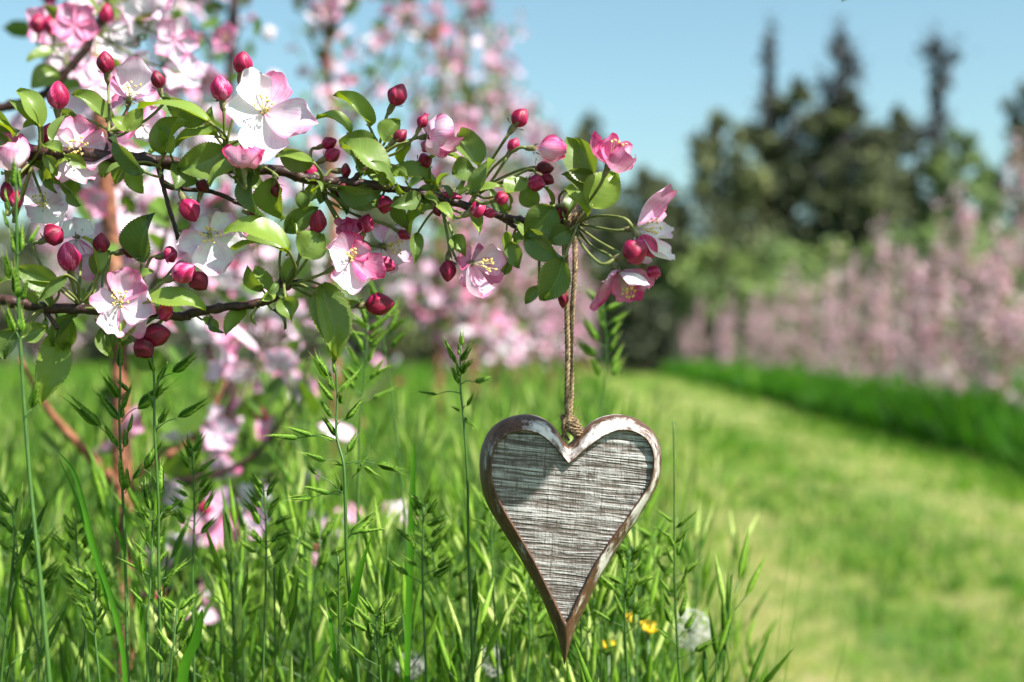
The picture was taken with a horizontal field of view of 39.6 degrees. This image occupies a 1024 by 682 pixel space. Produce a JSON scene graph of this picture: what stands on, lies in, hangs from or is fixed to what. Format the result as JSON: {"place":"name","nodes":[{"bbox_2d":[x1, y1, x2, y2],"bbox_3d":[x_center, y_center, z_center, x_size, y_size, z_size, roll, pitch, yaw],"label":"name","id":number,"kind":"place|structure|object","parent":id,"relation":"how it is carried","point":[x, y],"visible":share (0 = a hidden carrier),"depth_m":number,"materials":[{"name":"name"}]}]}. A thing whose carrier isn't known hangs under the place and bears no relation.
{"place":"outdoors","nodes":[
{"label":"outdoors","id":0,"kind":"place"},
{"bbox_2d":[404,442,415,681],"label":"long grass","id":1,"kind":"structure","parent":0,"point":[408,604],"depth_m":0.70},
{"bbox_2d":[0,0,1023,351],"label":"sky","id":2,"kind":"structure","parent":0,"point":[651,70],"materials":[{"name":"blue"}]},
{"bbox_2d":[8,352,1023,473],"bbox_3d":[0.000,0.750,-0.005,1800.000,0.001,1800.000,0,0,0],"label":"ground","id":3,"kind":"structure","parent":0,"point":[345,355],"depth_m":59.59,"materials":[{"name":"plant"}]},
{"bbox_2d":[0,157,51,681],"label":"grass stalk","id":4,"kind":"object","parent":3,"relation":"on","point":[17,242],"depth_m":0.56,"materials":[{"name":"plant"}]},
{"bbox_2d":[0,484,63,681],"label":"grass stalk","id":5,"kind":"object","parent":3,"relation":"on","point":[46,572],"depth_m":0.70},
{"bbox_2d":[0,258,66,367],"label":"broadleaf tree","id":6,"kind":"object","parent":3,"relation":"on","point":[4,290],"visible":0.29,"depth_m":42.10,"materials":[{"name":"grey plant"}]},
{"bbox_2d":[13,525,65,681],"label":"grass stalk","id":7,"kind":"object","parent":3,"relation":"on","point":[46,540],"depth_m":0.72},
{"bbox_2d":[0,212,98,361],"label":"broadleaf tree","id":8,"kind":"object","parent":3,"relation":"on","point":[27,256],"visible":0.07,"depth_m":58.65,"materials":[{"name":"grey plant"}]},
{"bbox_2d":[20,177,88,407],"bbox_3d":[-2.823,-0.167,8.805,0.430,2.015,0.408,0,-1,44],"label":"apple tree","id":9,"kind":"object","parent":3,"relation":"on","point":[52,258],"visible":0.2,"depth_m":8.79,"materials":[{"name":"pink plant"}]},
{"bbox_2d":[46,499,118,681],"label":"grass stalk","id":10,"kind":"object","parent":3,"relation":"on","point":[64,544],"depth_m":0.70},
{"bbox_2d":[57,451,127,681],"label":"long grass","id":11,"kind":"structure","parent":3,"relation":"on","point":[104,580],"depth_m":0.62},
{"bbox_2d":[65,559,128,681],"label":"grass stalk","id":12,"kind":"object","parent":3,"relation":"on","point":[84,588],"depth_m":0.66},
{"bbox_2d":[17,262,185,370],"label":"broadleaf tree","id":13,"kind":"object","parent":3,"relation":"on","point":[85,352],"visible":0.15,"depth_m":43.20,"materials":[{"name":"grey plant"}]},
{"bbox_2d":[56,345,179,681],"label":"grass stalk","id":14,"kind":"object","parent":3,"relation":"on","point":[87,415],"depth_m":0.66,"materials":[{"name":"plant"}]},
{"bbox_2d":[128,196,166,400],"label":"apple tree","id":15,"kind":"object","parent":3,"relation":"on","point":[147,278],"visible":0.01,"depth_m":10.59,"materials":[{"name":"pink plant"}]},
{"bbox_2d":[117,499,192,681],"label":"grass stalk","id":16,"kind":"object","parent":3,"relation":"on","point":[145,516],"depth_m":0.65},
{"bbox_2d":[145,590,200,681],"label":"grass stalk","id":17,"kind":"object","parent":3,"relation":"on","point":[168,604],"depth_m":0.64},
{"bbox_2d":[137,348,215,681],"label":"grass stalk","id":18,"kind":"object","parent":3,"relation":"on","point":[153,453],"depth_m":0.64,"materials":[{"name":"plant"}]},
{"bbox_2d":[98,190,274,362],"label":"broadleaf tree","id":19,"kind":"object","parent":3,"relation":"on","point":[187,338],"visible":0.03,"depth_m":65.54,"materials":[{"name":"green plant"}]},
{"bbox_2d":[177,609,202,681],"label":"long grass","id":20,"kind":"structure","parent":3,"relation":"on","point":[186,659],"depth_m":0.64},
{"bbox_2d":[162,430,220,681],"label":"grass stalk","id":21,"kind":"object","parent":3,"relation":"on","point":[206,489],"depth_m":0.69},
{"bbox_2d":[59,0,339,580],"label":"apple tree","id":22,"kind":"object","parent":3,"relation":"on","point":[261,253],"visible":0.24,"depth_m":2.09,"materials":[{"name":"pink plant"}]},
{"bbox_2d":[0,0,407,681],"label":"apple tree","id":23,"kind":"object","parent":3,"relation":"on","point":[108,202],"visible":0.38,"depth_m":1.16,"materials":[{"name":"pink plant"}]},
{"bbox_2d":[186,255,236,391],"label":"apple tree","id":24,"kind":"object","parent":3,"relation":"on","point":[210,300],"visible":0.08,"depth_m":12.82,"materials":[{"name":"pink plant"}]},
{"bbox_2d":[197,533,269,681],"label":"grass stalk","id":25,"kind":"object","parent":3,"relation":"on","point":[251,576],"depth_m":0.84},
{"bbox_2d":[247,259,278,373],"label":"apple tree","id":26,"kind":"object","parent":3,"relation":"on","point":[269,270],"visible":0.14,"depth_m":15.50,"materials":[{"name":"pink plant"}]},
{"bbox_2d":[178,255,350,365],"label":"broadleaf tree","id":27,"kind":"object","parent":3,"relation":"on","point":[304,352],"visible":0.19,"depth_m":44.82,"materials":[{"name":"green plant"}]},
{"bbox_2d":[234,470,297,681],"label":"grass stalk","id":28,"kind":"object","parent":3,"relation":"on","point":[255,500],"depth_m":0.68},
{"bbox_2d":[262,556,322,680],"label":"grass stalk","id":29,"kind":"object","parent":3,"relation":"on","point":[314,609],"depth_m":0.90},
{"bbox_2d":[285,507,360,681],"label":"grass stalk","id":30,"kind":"object","parent":3,"relation":"on","point":[315,535],"depth_m":0.74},
{"bbox_2d":[263,348,407,681],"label":"grass stalk","id":31,"kind":"object","parent":3,"relation":"on","point":[362,524],"depth_m":0.62,"materials":[{"name":"plant"}]},
{"bbox_2d":[323,544,348,681],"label":"grass stalk","id":32,"kind":"object","parent":3,"relation":"on","point":[336,660],"depth_m":0.64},
{"bbox_2d":[210,0,466,513],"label":"apple tree","id":33,"kind":"object","parent":3,"relation":"on","point":[329,17],"visible":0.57,"depth_m":2.91,"materials":[{"name":"pink plant"}]},
{"bbox_2d":[275,203,434,361],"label":"broadleaf tree","id":34,"kind":"object","parent":3,"relation":"on","point":[376,214],"visible":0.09,"depth_m":65.35,"materials":[{"name":"green plant"}]},
{"bbox_2d":[339,294,396,649],"bbox_3d":[-0.076,0.369,0.761,0.032,0.792,0.029,0,0,0],"label":"grass stalk","id":35,"kind":"object","parent":3,"relation":"on","point":[376,371],"depth_m":0.76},
{"bbox_2d":[346,593,404,681],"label":"grass stalk","id":36,"kind":"object","parent":3,"relation":"on","point":[367,628],"depth_m":0.62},
{"bbox_2d":[348,281,415,681],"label":"grass stalk","id":37,"kind":"object","parent":3,"relation":"on","point":[392,322],"depth_m":0.80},
{"bbox_2d":[395,651,423,681],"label":"dandelion clock","id":38,"kind":"object","parent":3,"relation":"on","point":[416,664],"visible":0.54,"depth_m":0.80,"materials":[{"name":"white plant"}]},
{"bbox_2d":[386,484,453,681],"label":"grass stalk","id":39,"kind":"object","parent":3,"relation":"on","point":[434,544],"depth_m":0.67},
{"bbox_2d":[0,0,843,403],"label":"apple tree","id":40,"kind":"object","parent":3,"relation":"on","point":[264,112],"visible":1,"depth_m":0.62,"materials":[{"name":"pink plant"}]},
{"bbox_2d":[479,203,661,664],"bbox_3d":[0.026,0.041,0.632,0.081,0.206,0.026,0,0,0],"label":"wooden heart","id":41,"kind":"object","parent":40,"relation":"hanging from","point":[565,515],"visible":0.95,"depth_m":0.62,"materials":[{"name":"grey wood"}]},
{"bbox_2d":[349,255,501,370],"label":"broadleaf tree","id":42,"kind":"object","parent":3,"relation":"on","point":[417,345],"visible":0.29,"depth_m":43.05,"materials":[{"name":"plant"}]},
{"bbox_2d":[404,515,475,675],"bbox_3d":[-0.024,0.430,0.777,0.073,0.670,0.016,0,0,5],"label":"grass stalk","id":43,"kind":"object","parent":3,"relation":"on","point":[459,595],"depth_m":0.78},
{"bbox_2d":[414,327,491,681],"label":"grass stalk","id":44,"kind":"object","parent":3,"relation":"on","point":[461,370],"depth_m":0.66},
{"bbox_2d":[384,0,526,445],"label":"apple tree","id":45,"kind":"object","parent":3,"relation":"on","point":[427,307],"visible":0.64,"depth_m":3.67,"materials":[{"name":"pink plant"}]},
{"bbox_2d":[402,0,523,450],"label":"apple tree","id":46,"kind":"object","parent":3,"relation":"on","point":[477,10],"visible":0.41,"depth_m":4.61,"materials":[{"name":"pink plant"}]},
{"bbox_2d":[431,166,525,363],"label":"broadleaf tree","id":47,"kind":"object","parent":3,"relation":"on","point":[500,244],"depth_m":69.25,"materials":[{"name":"plant"}]},
{"bbox_2d":[466,488,510,681],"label":"grass stalk","id":48,"kind":"object","parent":3,"relation":"on","point":[482,523],"depth_m":0.73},
{"bbox_2d":[481,644,505,681],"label":"dandelion clock","id":49,"kind":"object","parent":3,"relation":"on","point":[489,669],"visible":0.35,"depth_m":0.80,"materials":[{"name":"white plant"}]},
{"bbox_2d":[433,9,554,418],"bbox_3d":[-0.089,-0.238,5.623,0.410,2.114,0.412,0,0,24],"label":"apple tree","id":50,"kind":"object","parent":3,"relation":"on","point":[497,125],"visible":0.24,"depth_m":5.59,"materials":[{"name":"pink plant"}]},
{"bbox_2d":[0,354,999,681],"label":"meadow grass","id":51,"kind":"structure","parent":3,"relation":"on","point":[226,654],"depth_m":0.98,"materials":[{"name":"plant"}]},
{"bbox_2d":[482,62,549,403],"bbox_3d":[0.006,-0.250,6.804,0.431,2.153,0.353,0,0,-19],"label":"apple tree","id":52,"kind":"object","parent":3,"relation":"on","point":[525,357],"visible":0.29,"depth_m":6.79,"materials":[{"name":"pink plant"}]},
{"bbox_2d":[500,560,554,681],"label":"grass stalk","id":53,"kind":"object","parent":3,"relation":"on","point":[540,617],"depth_m":0.72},
{"bbox_2d":[482,262,578,368],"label":"broadleaf tree","id":54,"kind":"object","parent":3,"relation":"on","point":[519,314],"visible":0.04,"depth_m":47.27,"materials":[{"name":"plant"}]},
{"bbox_2d":[502,95,564,412],"bbox_3d":[0.117,-0.294,8.180,0.358,2.261,0.439,0,0,-13],"label":"apple tree","id":55,"kind":"object","parent":3,"relation":"on","point":[532,280],"visible":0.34,"depth_m":8.18,"materials":[{"name":"pink plant"}]},
{"bbox_2d":[522,116,580,402],"bbox_3d":[0.244,-0.352,9.843,0.423,2.404,0.439,0,0,-21],"label":"apple tree","id":56,"kind":"object","parent":3,"relation":"on","point":[549,310],"visible":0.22,"depth_m":9.80,"materials":[{"name":"pink plant"}]},
{"bbox_2d":[540,124,567,357],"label":"broadleaf tree","id":57,"kind":"object","parent":3,"relation":"on","point":[560,167],"visible":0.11,"depth_m":81.55,"materials":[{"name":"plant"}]},
{"bbox_2d":[530,245,581,389],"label":"apple tree","id":58,"kind":"object","parent":3,"relation":"on","point":[555,316],"visible":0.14,"depth_m":11.60,"materials":[{"name":"pink plant"}]},
{"bbox_2d":[551,243,585,379],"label":"apple tree","id":59,"kind":"object","parent":3,"relation":"on","point":[562,349],"visible":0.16,"depth_m":13.61,"materials":[{"name":"pink plant"}]},
{"bbox_2d":[556,244,586,359],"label":"apple tree","id":60,"kind":"object","parent":3,"relation":"on","point":[583,307],"visible":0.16,"depth_m":16.00,"materials":[{"name":"pink plant"}]},
{"bbox_2d":[556,107,607,364],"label":"broadleaf tree","id":61,"kind":"object","parent":3,"relation":"on","point":[585,130],"visible":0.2,"depth_m":74.90,"materials":[{"name":"green plant"}]},
{"bbox_2d":[571,239,594,377],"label":"apple tree","id":62,"kind":"object","parent":3,"relation":"on","point":[579,302],"visible":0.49,"depth_m":18.97,"materials":[{"name":"pink plant"}]},
{"bbox_2d":[574,276,594,371],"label":"apple tree","id":63,"kind":"object","parent":3,"relation":"on","point":[582,317],"visible":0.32,"depth_m":22.49,"materials":[{"name":"pink plant"}]},
{"bbox_2d":[553,268,621,366],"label":"bush","id":64,"kind":"object","parent":3,"relation":"on","point":[599,329],"visible":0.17,"depth_m":63.05,"materials":[{"name":"grey plant"}]},
{"bbox_2d":[579,277,596,376],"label":"apple tree","id":65,"kind":"object","parent":3,"relation":"on","point":[590,310],"visible":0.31,"depth_m":25.99,"materials":[{"name":"pink plant"}]},
{"bbox_2d":[583,290,598,374],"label":"apple tree","id":66,"kind":"object","parent":3,"relation":"on","point":[590,343],"visible":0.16,"depth_m":29.98,"materials":[{"name":"pink plant"}]},
{"bbox_2d":[575,564,621,655],"bbox_3d":[0.035,0.438,0.737,0.046,0.654,0.016,0,0,11],"label":"grass stalk","id":67,"kind":"object","parent":3,"relation":"on","point":[601,620],"depth_m":0.74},
{"bbox_2d":[574,287,629,679],"bbox_3d":[0.055,0.365,0.884,0.037,0.801,0.022,0,0,-20],"label":"grass stalk","id":68,"kind":"object","parent":3,"relation":"on","point":[587,349],"depth_m":0.88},
{"bbox_2d":[603,640,615,681],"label":"buttercup","id":69,"kind":"object","parent":3,"relation":"on","point":[613,642],"visible":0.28,"depth_m":0.80,"materials":[{"name":"yellow plant"}]},
{"bbox_2d":[595,539,659,681],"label":"grass stalk","id":70,"kind":"object","parent":3,"relation":"on","point":[637,607],"depth_m":0.70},
{"bbox_2d":[626,612,637,681],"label":"buttercup","id":71,"kind":"object","parent":3,"relation":"on","point":[632,678],"visible":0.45,"depth_m":0.84,"materials":[{"name":"yellow plant"}]},
{"bbox_2d":[599,292,692,373],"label":"bush","id":72,"kind":"object","parent":3,"relation":"on","point":[647,326],"visible":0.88,"depth_m":43.61,"materials":[{"name":"green plant"}]},
{"bbox_2d":[640,618,657,681],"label":"buttercup","id":73,"kind":"object","parent":3,"relation":"on","point":[646,625],"visible":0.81,"depth_m":0.80,"materials":[{"name":"yellow plant"}]},
{"bbox_2d":[579,162,728,324],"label":"broadleaf tree","id":74,"kind":"object","parent":3,"relation":"on","point":[648,184],"visible":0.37,"depth_m":61.30,"materials":[{"name":"green plant"}]},
{"bbox_2d":[630,514,693,668],"bbox_3d":[0.077,0.431,0.797,0.048,0.669,0.017,0,0,0],"label":"grass stalk","id":75,"kind":"object","parent":3,"relation":"on","point":[646,534],"depth_m":0.80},
{"bbox_2d":[610,254,717,358],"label":"bush","id":76,"kind":"object","parent":3,"relation":"on","point":[663,266],"visible":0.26,"depth_m":60.61,"materials":[{"name":"grey plant"}]},
{"bbox_2d":[653,422,715,681],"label":"grass stalk","id":77,"kind":"object","parent":3,"relation":"on","point":[681,537],"depth_m":0.70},
{"bbox_2d":[679,319,695,359],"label":"apple tree","id":78,"kind":"object","parent":3,"relation":"on","point":[685,344],"visible":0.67,"depth_m":44.99,"materials":[{"name":"pink plant"}]},
{"bbox_2d":[670,608,710,681],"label":"dandelion clock","id":79,"kind":"object","parent":3,"relation":"on","point":[691,631],"visible":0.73,"depth_m":0.84,"materials":[{"name":"white plant"}]},
{"bbox_2d":[688,295,713,362],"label":"apple tree","id":80,"kind":"object","parent":3,"relation":"on","point":[697,327],"visible":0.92,"depth_m":39.95,"materials":[{"name":"pink plant"}]},
{"bbox_2d":[712,310,733,364],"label":"apple tree","id":81,"kind":"object","parent":3,"relation":"on","point":[717,339],"visible":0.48,"depth_m":35.98,"materials":[{"name":"pink plant"}]},
{"bbox_2d":[710,282,740,367],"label":"apple tree","id":82,"kind":"object","parent":3,"relation":"on","point":[730,323],"visible":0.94,"depth_m":32.48,"materials":[{"name":"pink plant"}]},
{"bbox_2d":[636,106,818,358],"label":"broadleaf tree","id":83,"kind":"object","parent":3,"relation":"on","point":[707,159],"visible":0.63,"depth_m":61.10,"materials":[{"name":"green plant"}]},
{"bbox_2d":[664,226,802,361],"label":"bush","id":84,"kind":"object","parent":3,"relation":"on","point":[705,285],"visible":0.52,"depth_m":59.12,"materials":[{"name":"green plant"}]},
{"bbox_2d":[740,285,769,368],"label":"apple tree","id":85,"kind":"object","parent":3,"relation":"on","point":[754,315],"visible":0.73,"depth_m":29.59,"materials":[{"name":"pink plant"}]},
{"bbox_2d":[749,294,789,371],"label":"apple tree","id":86,"kind":"object","parent":3,"relation":"on","point":[766,327],"visible":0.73,"depth_m":26.99,"materials":[{"name":"pink plant"}]},
{"bbox_2d":[747,3,808,361],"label":"poplar tree","id":87,"kind":"object","parent":3,"relation":"on","point":[770,61],"visible":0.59,"depth_m":63.85,"materials":[{"name":"green plant"}]},
{"bbox_2d":[694,234,866,367],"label":"bush","id":88,"kind":"object","parent":3,"relation":"on","point":[778,261],"visible":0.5,"depth_m":57.02,"materials":[{"name":"green plant"}]},
{"bbox_2d":[765,261,801,373],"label":"apple tree","id":89,"kind":"object","parent":3,"relation":"on","point":[787,316],"visible":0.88,"depth_m":24.57,"materials":[{"name":"pink plant"}]},
{"bbox_2d":[724,72,861,361],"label":"broadleaf tree","id":90,"kind":"object","parent":3,"relation":"on","point":[800,92],"visible":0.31,"depth_m":63.26,"materials":[{"name":"green plant"}]},
{"bbox_2d":[790,276,825,372],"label":"apple tree","id":91,"kind":"object","parent":3,"relation":"on","point":[805,311],"visible":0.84,"depth_m":22.47,"materials":[{"name":"pink plant"}]},
{"bbox_2d":[804,245,848,376],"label":"apple tree","id":92,"kind":"object","parent":3,"relation":"on","point":[822,344],"visible":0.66,"depth_m":20.56,"materials":[{"name":"pink plant"}]},
{"bbox_2d":[791,11,891,253],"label":"poplar tree","id":93,"kind":"object","parent":3,"relation":"on","point":[836,50],"visible":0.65,"depth_m":61.80,"materials":[{"name":"green plant"}]},
{"bbox_2d":[822,251,872,381],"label":"apple tree","id":94,"kind":"object","parent":3,"relation":"on","point":[852,305],"visible":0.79,"depth_m":18.86,"materials":[{"name":"pink plant"}]},
{"bbox_2d":[777,75,919,367],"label":"broadleaf tree","id":95,"kind":"object","parent":3,"relation":"on","point":[866,196],"visible":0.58,"depth_m":61.26,"materials":[{"name":"green plant"}]},
{"bbox_2d":[800,234,928,368],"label":"bush","id":96,"kind":"object","parent":3,"relation":"on","point":[827,252],"visible":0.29,"depth_m":59.66,"materials":[{"name":"grey plant"}]},
{"bbox_2d":[835,261,902,386],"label":"apple tree","id":97,"kind":"object","parent":3,"relation":"on","point":[861,341],"visible":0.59,"depth_m":17.38,"materials":[{"name":"pink plant"}]},
{"bbox_2d":[862,215,920,386],"bbox_3d":[4.247,-0.261,16.009,0.635,2.296,0.654,0,0,3],"label":"apple tree","id":98,"kind":"object","parent":3,"relation":"on","point":[884,327],"visible":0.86,"depth_m":15.98,"materials":[{"name":"pink plant"}]},
{"bbox_2d":[816,216,987,368],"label":"bush","id":99,"kind":"object","parent":3,"relation":"on","point":[922,235],"visible":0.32,"depth_m":58.26,"materials":[{"name":"green plant"}]},
{"bbox_2d":[852,99,972,366],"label":"broadleaf tree","id":100,"kind":"object","parent":3,"relation":"on","point":[898,116],"visible":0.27,"depth_m":65.17,"materials":[{"name":"green plant"}]},
{"bbox_2d":[886,244,940,389],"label":"apple tree","id":101,"kind":"object","parent":3,"relation":"on","point":[900,316],"visible":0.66,"depth_m":14.69,"materials":[{"name":"pink plant"}]},
{"bbox_2d":[896,199,962,395],"bbox_3d":[3.988,-0.231,13.553,0.658,2.206,0.619,0,0,32],"label":"apple tree","id":102,"kind":"object","parent":3,"relation":"on","point":[927,333],"visible":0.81,"depth_m":13.50,"materials":[{"name":"pink plant"}]},
{"bbox_2d":[902,16,990,247],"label":"poplar tree","id":103,"kind":"object","parent":3,"relation":"on","point":[936,92],"visible":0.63,"depth_m":65.82,"materials":[{"name":"green plant"}]},
{"bbox_2d":[909,119,1021,365],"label":"broadleaf tree","id":104,"kind":"object","parent":3,"relation":"on","point":[976,187],"visible":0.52,"depth_m":63.41,"materials":[{"name":"green plant"}]},
{"bbox_2d":[917,218,1023,368],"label":"bush","id":105,"kind":"object","parent":3,"relation":"on","point":[980,245],"visible":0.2,"depth_m":59.21,"materials":[{"name":"green plant"}]},
{"bbox_2d":[926,183,1014,396],"bbox_3d":[4.015,-0.267,12.495,0.723,2.266,0.724,0,0,0],"label":"apple tree","id":106,"kind":"object","parent":3,"relation":"on","point":[968,232],"visible":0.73,"depth_m":12.41,"materials":[{"name":"pink plant"}]},
{"bbox_2d":[947,210,1023,401],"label":"apple tree","id":107,"kind":"object","parent":3,"relation":"on","point":[998,286],"visible":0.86,"depth_m":11.39,"materials":[{"name":"pink plant"}]},
{"bbox_2d":[976,79,1023,364],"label":"broadleaf tree","id":108,"kind":"object","parent":3,"relation":"on","point":[1015,118],"visible":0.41,"depth_m":69.79,"materials":[{"name":"green plant"}]},
{"bbox_2d":[992,133,1023,414],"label":"apple tree","id":109,"kind":"object","parent":3,"relation":"on","point":[1015,312],"visible":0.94,"depth_m":10.57,"materials":[{"name":"pink plant"}]},
{"bbox_2d":[584,368,1023,681],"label":"path","id":110,"kind":"structure","parent":0,"point":[805,593],"depth_m":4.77,"materials":[{"name":"green plant"}]},
{"bbox_2d":[658,356,1023,475],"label":"verge grass","id":111,"kind":"structure","parent":0,"point":[989,426],"depth_m":12.90,"materials":[{"name":"plant"}]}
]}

